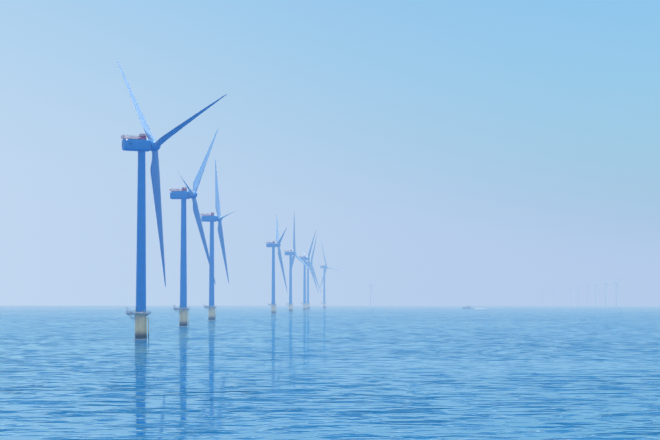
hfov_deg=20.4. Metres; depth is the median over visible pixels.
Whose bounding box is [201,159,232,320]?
turbine
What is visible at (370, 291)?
turbine
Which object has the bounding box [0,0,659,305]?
sky
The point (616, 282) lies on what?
turbine
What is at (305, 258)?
turbine
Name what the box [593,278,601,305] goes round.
turbine
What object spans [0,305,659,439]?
sea
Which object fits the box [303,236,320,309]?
turbine
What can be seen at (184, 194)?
turbine
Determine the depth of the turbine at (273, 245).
2396.66 m
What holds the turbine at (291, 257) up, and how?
in the sea
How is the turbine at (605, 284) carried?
in the sea
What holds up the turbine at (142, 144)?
in the sea
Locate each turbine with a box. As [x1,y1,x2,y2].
[117,60,226,338]
[170,129,217,326]
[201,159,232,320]
[266,214,287,313]
[284,215,310,311]
[299,231,318,310]
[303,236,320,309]
[320,242,346,308]
[368,277,374,305]
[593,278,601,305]
[603,273,613,305]
[613,276,623,305]
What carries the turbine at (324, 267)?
in the sea

